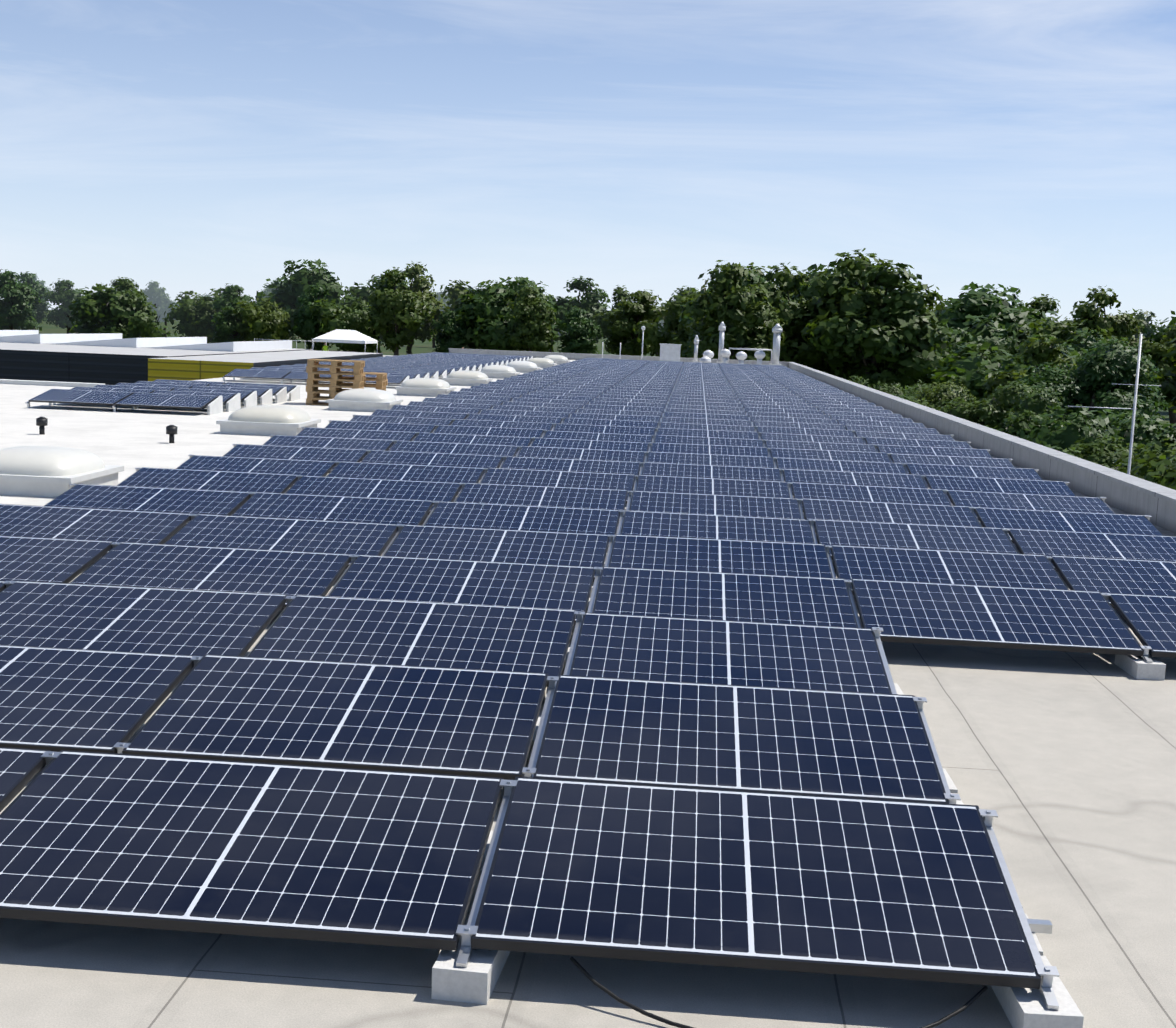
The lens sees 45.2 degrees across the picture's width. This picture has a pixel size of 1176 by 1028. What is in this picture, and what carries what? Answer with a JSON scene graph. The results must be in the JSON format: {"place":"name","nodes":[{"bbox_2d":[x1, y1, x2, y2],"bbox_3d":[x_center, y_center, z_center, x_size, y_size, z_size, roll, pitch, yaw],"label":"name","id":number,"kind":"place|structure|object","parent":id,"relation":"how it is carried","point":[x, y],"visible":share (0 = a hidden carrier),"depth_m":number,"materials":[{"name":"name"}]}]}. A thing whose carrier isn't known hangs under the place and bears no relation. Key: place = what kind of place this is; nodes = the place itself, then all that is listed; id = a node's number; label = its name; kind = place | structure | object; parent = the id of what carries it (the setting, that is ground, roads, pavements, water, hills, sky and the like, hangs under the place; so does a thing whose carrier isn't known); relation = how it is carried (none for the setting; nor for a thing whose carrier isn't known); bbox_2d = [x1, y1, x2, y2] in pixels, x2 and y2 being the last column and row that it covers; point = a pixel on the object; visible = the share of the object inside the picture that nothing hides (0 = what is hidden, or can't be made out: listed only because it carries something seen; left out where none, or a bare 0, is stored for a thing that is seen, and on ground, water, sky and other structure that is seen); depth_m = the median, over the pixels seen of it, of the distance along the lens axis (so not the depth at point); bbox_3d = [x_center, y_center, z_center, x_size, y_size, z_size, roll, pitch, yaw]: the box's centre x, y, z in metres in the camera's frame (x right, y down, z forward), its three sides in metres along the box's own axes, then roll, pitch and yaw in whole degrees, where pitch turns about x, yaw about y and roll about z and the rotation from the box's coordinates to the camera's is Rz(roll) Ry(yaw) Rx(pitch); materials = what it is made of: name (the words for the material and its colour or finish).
{"place":"outdoors","nodes":[
{"label":"outdoors","id":0,"kind":"place"},
{"bbox_2d":[0,0,1175,342],"label":"sky","id":1,"kind":"structure","parent":0,"point":[199,146],"materials":[{"name":"blue"}]},
{"bbox_2d":[4,310,1175,424],"bbox_3d":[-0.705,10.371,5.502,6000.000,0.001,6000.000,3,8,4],"label":"ground","id":2,"kind":"structure","parent":0,"point":[418,346],"depth_m":581.04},
{"bbox_2d":[0,269,41,330],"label":"tree","id":3,"kind":"object","parent":2,"relation":"on","point":[17,297],"visible":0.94,"depth_m":221.62,"materials":[{"name":"green plant"}]},
{"bbox_2d":[3,271,51,328],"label":"tree","id":4,"kind":"object","parent":2,"relation":"on","point":[42,306],"visible":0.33,"depth_m":263.13,"materials":[{"name":"green plant"}]},
{"bbox_2d":[42,278,84,333],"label":"tree","id":5,"kind":"object","parent":2,"relation":"on","point":[64,294],"visible":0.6,"depth_m":260.85,"materials":[{"name":"green plant"}]},
{"bbox_2d":[68,283,176,338],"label":"tree","id":6,"kind":"object","parent":2,"relation":"on","point":[128,315],"visible":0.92,"depth_m":211.74,"materials":[{"name":"green plant"}]},
{"bbox_2d":[112,277,147,322],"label":"tree","id":7,"kind":"object","parent":2,"relation":"on","point":[127,284],"visible":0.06,"depth_m":219.49,"materials":[{"name":"green plant"}]},
{"bbox_2d":[142,280,171,326],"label":"tree","id":8,"kind":"object","parent":2,"relation":"on","point":[153,291],"visible":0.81,"depth_m":530.12,"materials":[{"name":"green plant"}]},
{"bbox_2d":[157,300,178,336],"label":"tree","id":9,"kind":"object","parent":2,"relation":"on","point":[161,319],"visible":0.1,"depth_m":554.44,"materials":[{"name":"green plant"}]},
{"bbox_2d":[0,330,382,384],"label":"black hall","id":10,"kind":"structure","parent":2,"relation":"on","point":[107,358],"depth_m":55.73,"materials":[{"name":"metal"}]},
{"bbox_2d":[162,288,224,342],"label":"tree","id":11,"kind":"object","parent":2,"relation":"on","point":[193,316],"visible":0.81,"depth_m":231.38,"materials":[{"name":"green plant"}]},
{"bbox_2d":[210,297,253,342],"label":"tree","id":12,"kind":"object","parent":2,"relation":"on","point":[227,320],"visible":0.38,"depth_m":216.33,"materials":[{"name":"green plant"}]},
{"bbox_2d":[209,283,259,332],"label":"tree","id":13,"kind":"object","parent":2,"relation":"on","point":[232,293],"visible":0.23,"depth_m":228.03,"materials":[{"name":"green plant"}]},
{"bbox_2d":[233,297,293,340],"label":"tree","id":14,"kind":"object","parent":2,"relation":"on","point":[264,321],"visible":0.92,"depth_m":211.81,"materials":[{"name":"green plant"}]},
{"bbox_2d":[255,259,354,349],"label":"tree","id":15,"kind":"object","parent":2,"relation":"on","point":[287,294],"visible":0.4,"depth_m":230.96,"materials":[{"name":"green plant"}]},
{"bbox_2d":[288,283,339,350],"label":"tree","id":16,"kind":"object","parent":2,"relation":"on","point":[307,330],"visible":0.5,"depth_m":213.02,"materials":[{"name":"green plant"}]},
{"bbox_2d":[309,296,381,352],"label":"tree","id":17,"kind":"object","parent":2,"relation":"on","point":[353,316],"visible":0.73,"depth_m":209.45,"materials":[{"name":"green plant"}]},
{"bbox_2d":[342,270,411,352],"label":"tree","id":18,"kind":"object","parent":2,"relation":"on","point":[363,291],"visible":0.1,"depth_m":239.32,"materials":[{"name":"green plant"}]},
{"bbox_2d":[365,267,436,355],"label":"tree","id":19,"kind":"object","parent":2,"relation":"on","point":[389,303],"visible":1,"depth_m":205.08,"materials":[{"name":"green plant"}]},
{"bbox_2d":[391,261,449,353],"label":"tree","id":20,"kind":"object","parent":2,"relation":"on","point":[420,286],"visible":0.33,"depth_m":224.76,"materials":[{"name":"green plant"}]},
{"bbox_2d":[421,290,450,347],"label":"tree","id":21,"kind":"object","parent":2,"relation":"on","point":[444,301],"visible":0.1,"depth_m":556.55,"materials":[{"name":"green plant"}]},
{"bbox_2d":[429,309,467,352],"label":"tree","id":22,"kind":"object","parent":2,"relation":"on","point":[449,324],"visible":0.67,"depth_m":211.42,"materials":[{"name":"green plant"}]},
{"bbox_2d":[436,280,493,348],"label":"tree","id":23,"kind":"object","parent":2,"relation":"on","point":[456,292],"visible":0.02,"depth_m":236.03,"materials":[{"name":"green plant"}]},
{"bbox_2d":[429,277,560,351],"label":"tree","id":24,"kind":"object","parent":2,"relation":"on","point":[486,316],"visible":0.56,"depth_m":211.38,"materials":[{"name":"green plant"}]},
{"bbox_2d":[476,276,557,341],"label":"tree","id":25,"kind":"object","parent":2,"relation":"on","point":[501,282],"visible":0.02,"depth_m":241.28,"materials":[{"name":"green plant"}]},
{"bbox_2d":[505,284,556,351],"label":"tree","id":26,"kind":"object","parent":2,"relation":"on","point":[537,323],"visible":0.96,"depth_m":204.44,"materials":[{"name":"green plant"}]},
{"bbox_2d":[554,308,603,353],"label":"tree","id":27,"kind":"object","parent":2,"relation":"on","point":[587,331],"visible":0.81,"depth_m":206.21,"materials":[{"name":"green plant"}]},
{"bbox_2d":[549,276,610,351],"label":"tree","id":28,"kind":"object","parent":2,"relation":"on","point":[591,305],"visible":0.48,"depth_m":235.38,"materials":[{"name":"green plant"}]},
{"bbox_2d":[590,285,635,353],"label":"tree","id":29,"kind":"object","parent":2,"relation":"on","point":[619,293],"visible":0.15,"depth_m":226.95,"materials":[{"name":"green plant"}]},
{"bbox_2d":[603,289,668,355],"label":"tree","id":30,"kind":"object","parent":2,"relation":"on","point":[624,328],"visible":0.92,"depth_m":211.86,"materials":[{"name":"green plant"}]},
{"bbox_2d":[635,288,699,357],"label":"tree","id":31,"kind":"object","parent":2,"relation":"on","point":[654,337],"visible":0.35,"depth_m":203.59,"materials":[{"name":"green plant"}]},
{"bbox_2d":[659,286,698,334],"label":"tree","id":32,"kind":"object","parent":2,"relation":"on","point":[683,291],"visible":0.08,"depth_m":239.75,"materials":[{"name":"green plant"}]},
{"bbox_2d":[686,283,744,347],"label":"tree","id":33,"kind":"object","parent":2,"relation":"on","point":[698,327],"visible":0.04,"depth_m":119.92,"materials":[{"name":"green plant"}]},
{"bbox_2d":[687,262,770,342],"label":"tree","id":34,"kind":"object","parent":2,"relation":"on","point":[761,274],"visible":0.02,"depth_m":149.78,"materials":[{"name":"green plant"}]},
{"bbox_2d":[681,260,786,360],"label":"tree","id":35,"kind":"object","parent":2,"relation":"on","point":[728,301],"visible":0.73,"depth_m":108.64,"materials":[{"name":"green plant"}]},
{"bbox_2d":[679,267,790,357],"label":"tree","id":36,"kind":"object","parent":2,"relation":"on","point":[753,277],"depth_m":128.68,"materials":[{"name":"green plant"}]},
{"bbox_2d":[734,280,789,361],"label":"tree","id":37,"kind":"object","parent":2,"relation":"on","point":[767,302],"depth_m":117.23,"materials":[{"name":"green plant"}]},
{"bbox_2d":[734,262,817,365],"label":"tree","id":38,"kind":"object","parent":2,"relation":"on","point":[786,280],"visible":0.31,"depth_m":116.28,"materials":[{"name":"green plant"}]},
{"bbox_2d":[777,271,813,302],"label":"tree","id":39,"kind":"object","parent":2,"relation":"on","point":[805,278],"visible":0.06,"depth_m":136.45,"materials":[{"name":"green plant"}]},
{"bbox_2d":[783,281,825,365],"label":"tree","id":40,"kind":"object","parent":2,"relation":"on","point":[797,299],"depth_m":121.84,"materials":[{"name":"green plant"}]},
{"bbox_2d":[808,265,880,301],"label":"tree","id":41,"kind":"object","parent":2,"relation":"on","point":[847,277],"depth_m":119.68,"materials":[{"name":"green plant"}]},
{"bbox_2d":[806,263,910,377],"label":"tree","id":42,"kind":"object","parent":2,"relation":"on","point":[814,266],"depth_m":162.25,"materials":[{"name":"green plant"}]},
{"bbox_2d":[781,248,947,381],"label":"tree","id":43,"kind":"object","parent":2,"relation":"on","point":[836,290],"visible":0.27,"depth_m":113.98,"materials":[{"name":"green plant"}]},
{"bbox_2d":[801,259,953,391],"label":"tree","id":44,"kind":"object","parent":2,"relation":"on","point":[904,339],"visible":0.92,"depth_m":109.66,"materials":[{"name":"green plant"}]},
{"bbox_2d":[849,375,936,398],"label":"tree","id":45,"kind":"object","parent":2,"relation":"on","point":[896,390],"visible":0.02,"depth_m":80.20,"materials":[{"name":"green plant"}]},
{"bbox_2d":[912,379,976,408],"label":"tree","id":46,"kind":"object","parent":2,"relation":"on","point":[945,391],"visible":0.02,"depth_m":66.81,"materials":[{"name":"green plant"}]},
{"bbox_2d":[902,396,1018,421],"bbox_3d":[15.415,-0.834,62.093,9.087,8.522,8.798,7,9,31],"label":"tree","id":47,"kind":"object","parent":2,"relation":"on","point":[923,402],"depth_m":61.65,"materials":[{"name":"green plant"}]},
{"bbox_2d":[918,314,1021,385],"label":"tree","id":48,"kind":"object","parent":2,"relation":"on","point":[981,332],"visible":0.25,"depth_m":122.75,"materials":[{"name":"green plant"}]},
{"bbox_2d":[910,281,1054,383],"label":"tree","id":49,"kind":"object","parent":2,"relation":"on","point":[979,302],"visible":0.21,"depth_m":156.36,"materials":[{"name":"green plant"}]},
{"bbox_2d":[935,380,1040,431],"bbox_3d":[15.717,-0.393,54.646,5.904,9.611,5.824,7,9,33],"label":"tree","id":50,"kind":"object","parent":2,"relation":"on","point":[989,415],"visible":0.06,"depth_m":53.90,"materials":[{"name":"green plant"}]},
{"bbox_2d":[923,338,1087,403],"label":"tree","id":51,"kind":"object","parent":2,"relation":"on","point":[974,369],"visible":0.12,"depth_m":88.51,"materials":[{"name":"green plant"}]},
{"bbox_2d":[998,322,1033,354],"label":"tree","id":52,"kind":"object","parent":2,"relation":"on","point":[1016,327],"visible":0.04,"depth_m":126.30,"materials":[{"name":"green plant"}]},
{"bbox_2d":[985,386,1068,439],"bbox_3d":[14.693,0.594,46.741,4.713,9.669,4.778,10,11,44],"label":"tree","id":53,"kind":"object","parent":2,"relation":"on","point":[1036,404],"visible":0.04,"depth_m":46.03,"materials":[{"name":"green plant"}]},
{"bbox_2d":[974,333,1080,412],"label":"tree","id":54,"kind":"object","parent":2,"relation":"on","point":[1042,352],"visible":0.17,"depth_m":75.96,"materials":[{"name":"green plant"}]},
{"bbox_2d":[1022,294,1072,331],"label":"tree","id":55,"kind":"object","parent":2,"relation":"on","point":[1042,304],"visible":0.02,"depth_m":165.10,"materials":[{"name":"green plant"}]},
{"bbox_2d":[1015,330,1111,388],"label":"tree","id":56,"kind":"object","parent":2,"relation":"on","point":[1088,341],"visible":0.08,"depth_m":116.91,"materials":[{"name":"green plant"}]},
{"bbox_2d":[1045,444,1118,469],"bbox_3d":[13.564,2.390,38.061,8.612,8.348,8.339,10,11,44],"label":"tree","id":57,"kind":"object","parent":2,"relation":"on","point":[1072,449],"depth_m":38.40,"materials":[{"name":"green plant"}]},
{"bbox_2d":[1002,337,1168,435],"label":"tree","id":58,"kind":"object","parent":2,"relation":"on","point":[1110,370],"visible":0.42,"depth_m":65.67,"materials":[{"name":"green plant"}]},
{"bbox_2d":[995,404,1175,459],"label":"tree","id":59,"kind":"object","parent":2,"relation":"on","point":[1146,427],"visible":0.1,"depth_m":41.79,"materials":[{"name":"green plant"}]},
{"bbox_2d":[1006,315,1164,398],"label":"tree","id":60,"kind":"object","parent":2,"relation":"on","point":[1064,333],"visible":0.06,"depth_m":121.34,"materials":[{"name":"green plant"}]},
{"bbox_2d":[1067,285,1151,357],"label":"tree","id":61,"kind":"object","parent":2,"relation":"on","point":[1122,325],"visible":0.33,"depth_m":167.81,"materials":[{"name":"green plant"}]},
{"bbox_2d":[1065,431,1154,470],"bbox_3d":[15.673,1.984,40.591,6.323,8.605,5.418,-3,9,-34],"label":"tree","id":62,"kind":"object","parent":2,"relation":"on","point":[1104,456],"visible":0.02,"depth_m":39.91,"materials":[{"name":"green plant"}]},
{"bbox_2d":[1068,334,1160,474],"bbox_3d":[10.737,1.867,29.801,1.850,11.300,0.400,3,8,4],"label":"antenna mast","id":63,"kind":"object","parent":2,"relation":"on","point":[1134,409],"visible":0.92,"depth_m":29.21,"materials":[{"name":"metal"}]},
{"bbox_2d":[1101,308,1160,364],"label":"tree","id":64,"kind":"object","parent":2,"relation":"on","point":[1141,317],"visible":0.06,"depth_m":237.45,"materials":[{"name":"green plant"}]},
{"bbox_2d":[1111,437,1175,483],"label":"tree","id":65,"kind":"object","parent":2,"relation":"on","point":[1146,456],"visible":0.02,"depth_m":33.10,"materials":[{"name":"green plant"}]},
{"bbox_2d":[1122,451,1175,489],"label":"tree","id":66,"kind":"object","parent":2,"relation":"on","point":[1170,482],"visible":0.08,"depth_m":31.77,"materials":[{"name":"green plant"}]},
{"bbox_2d":[1138,311,1175,349],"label":"tree","id":67,"kind":"object","parent":2,"relation":"on","point":[1157,336],"visible":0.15,"depth_m":173.27,"materials":[{"name":"green plant"}]},
{"bbox_2d":[1139,338,1175,410],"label":"tree","id":68,"kind":"object","parent":2,"relation":"on","point":[1168,389],"visible":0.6,"depth_m":119.53,"materials":[{"name":"green plant"}]},
{"bbox_2d":[1143,322,1175,426],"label":"tree","id":69,"kind":"object","parent":2,"relation":"on","point":[1157,351],"visible":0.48,"depth_m":165.99,"materials":[{"name":"green plant"}]},
{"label":"annexe","id":70,"kind":"object","parent":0,"visible":0},
{"bbox_2d":[312,329,377,351],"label":"party tent","id":71,"kind":"object","parent":70,"relation":"on","point":[343,336],"visible":0.62,"depth_m":169.31,"materials":[{"name":"white fabric"}]},
{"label":"hall walls","id":72,"kind":"object","parent":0,"visible":0},
{"bbox_2d":[0,379,104,386],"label":"wing parapet","id":73,"kind":"structure","parent":72,"relation":"on","point":[42,383],"depth_m":35.49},
{"bbox_2d":[0,358,1175,1027],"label":"roof","id":74,"kind":"structure","parent":72,"relation":"on","point":[1062,764],"depth_m":4.70,"materials":[{"name":"concrete"}]},
{"bbox_2d":[36,417,47,434],"bbox_3d":[-8.583,-1.391,22.181,0.170,0.280,0.170,3,8,4],"label":"roof vent","id":75,"kind":"object","parent":74,"relation":"on","point":[41,422],"visible":1,"depth_m":22.13,"materials":[{"name":"black plastic"}]},
{"bbox_2d":[0,446,123,497],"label":"skylight","id":76,"kind":"object","parent":74,"relation":"on","point":[43,471],"visible":1,"depth_m":15.10,"materials":[{"name":"plastic"}]},
{"bbox_2d":[166,425,176,442],"bbox_3d":[-6.363,-1.223,21.573,0.170,0.280,0.170,3,8,4],"label":"roof vent","id":77,"kind":"object","parent":74,"relation":"on","point":[171,430],"visible":1,"depth_m":21.52,"materials":[{"name":"black plastic"}]},
{"bbox_2d":[25,361,450,411],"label":"block rails","id":78,"kind":"object","parent":74,"relation":"on","point":[50,404],"visible":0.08,"depth_m":28.59,"materials":[{"name":"metal"}]},
{"bbox_2d":[29,352,530,408],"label":"solar panels","id":79,"kind":"object","parent":78,"relation":"on","point":[164,393],"visible":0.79,"depth_m":32.86,"materials":[{"name":"blue glass"}]},
{"bbox_2d":[216,405,320,435],"bbox_3d":[-5.438,-1.620,24.130,1.400,0.460,1.400,3,8,4],"label":"skylight","id":80,"kind":"object","parent":74,"relation":"on","point":[263,420],"visible":1,"depth_m":23.54,"materials":[{"name":"plastic"}]},
{"bbox_2d":[306,359,387,405],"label":"pallet stacks","id":81,"kind":"object","parent":74,"relation":"on","point":[337,379],"visible":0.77,"depth_m":31.98,"materials":[{"name":"brown wood"}]},
{"bbox_2d":[326,388,402,411],"bbox_3d":[-4.900,-2.523,31.051,1.400,0.460,1.400,3,8,4],"label":"skylight","id":82,"kind":"object","parent":74,"relation":"on","point":[363,400],"visible":1,"depth_m":30.46,"materials":[{"name":"plastic"}]},
{"bbox_2d":[207,356,532,414],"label":"wind deflectors","id":83,"kind":"object","parent":74,"relation":"on","point":[215,406],"visible":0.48,"depth_m":31.23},
{"bbox_2d":[395,378,455,396],"bbox_3d":[-4.362,-3.426,37.971,1.400,0.460,1.400,3,8,4],"label":"skylight","id":84,"kind":"object","parent":74,"relation":"on","point":[429,387],"visible":1,"depth_m":37.38,"materials":[{"name":"plastic"}]},
{"bbox_2d":[442,370,492,385],"bbox_3d":[-3.824,-4.329,44.892,1.400,0.460,1.400,3,8,4],"label":"skylight","id":85,"kind":"object","parent":74,"relation":"on","point":[466,378],"visible":1,"depth_m":44.30,"materials":[{"name":"plastic"}]},
{"bbox_2d":[479,365,519,378],"bbox_3d":[-3.285,-5.232,51.813,1.400,0.460,1.400,3,8,4],"label":"skylight","id":86,"kind":"object","parent":74,"relation":"on","point":[498,371],"visible":0.96,"depth_m":51.22,"materials":[{"name":"plastic"}]},
{"bbox_2d":[507,361,540,372],"bbox_3d":[-2.747,-6.135,58.733,1.400,0.460,1.400,3,8,4],"label":"skylight","id":87,"kind":"object","parent":74,"relation":"on","point":[523,366],"visible":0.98,"depth_m":58.14,"materials":[{"name":"plastic"}]},
{"bbox_2d":[528,358,556,367],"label":"skylight","id":88,"kind":"object","parent":74,"relation":"on","point":[543,362],"visible":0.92,"depth_m":65.06,"materials":[{"name":"plastic"}]},
{"bbox_2d":[544,355,569,364],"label":"skylight","id":89,"kind":"object","parent":74,"relation":"on","point":[558,359],"visible":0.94,"depth_m":71.99,"materials":[{"name":"plastic"}]},
{"bbox_2d":[660,343,681,360],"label":"rooftop unit","id":90,"kind":"object","parent":74,"relation":"on","point":[669,352],"visible":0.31,"depth_m":80.11,"materials":[{"name":"metal"}]},
{"bbox_2d":[693,335,698,361],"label":"vent pipe","id":91,"kind":"object","parent":74,"relation":"on","point":[696,341],"visible":0.94,"depth_m":79.69,"materials":[{"name":"metal"}]},
{"bbox_2d":[716,322,725,363],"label":"vent pipe","id":92,"kind":"object","parent":74,"relation":"on","point":[722,327],"visible":0.9,"depth_m":80.29,"materials":[{"name":"metal"}]},
{"bbox_2d":[720,349,730,362],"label":"turbine vent","id":93,"kind":"object","parent":74,"relation":"on","point":[725,354],"visible":0.96,"depth_m":79.33,"materials":[{"name":"metal"}]},
{"bbox_2d":[754,350,764,364],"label":"turbine vent","id":94,"kind":"object","parent":74,"relation":"on","point":[759,355],"visible":0.96,"depth_m":79.19,"materials":[{"name":"metal"}]},
{"bbox_2d":[769,324,782,364],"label":"vent pipe","id":95,"kind":"object","parent":74,"relation":"on","point":[777,329],"visible":0.94,"depth_m":79.24,"materials":[{"name":"metal"}]},
{"bbox_2d":[570,956,987,1027],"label":"cables","id":96,"kind":"object","parent":74,"relation":"on","point":[679,1025],"visible":0.98,"depth_m":4.17,"materials":[{"name":"black plastic"}]},
{"bbox_2d":[431,488,1165,1027],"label":"concrete ballast blocks","id":97,"kind":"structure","parent":74,"relation":"on","point":[475,980],"depth_m":4.24,"materials":[{"name":"concrete"}]},
{"bbox_2d":[3,362,1152,1010],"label":"mounting rails","id":98,"kind":"object","parent":97,"relation":"on","point":[467,932],"visible":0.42,"depth_m":6.12,"materials":[{"name":"metal"}]},
{"bbox_2d":[0,358,1175,988],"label":"solar panels","id":99,"kind":"object","parent":98,"relation":"on","point":[736,764],"visible":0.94,"depth_m":7.51,"materials":[{"name":"blue glass"}]},
{"bbox_2d":[448,348,1175,533],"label":"parapet","id":100,"kind":"structure","parent":74,"relation":"on","point":[1127,493],"depth_m":23.05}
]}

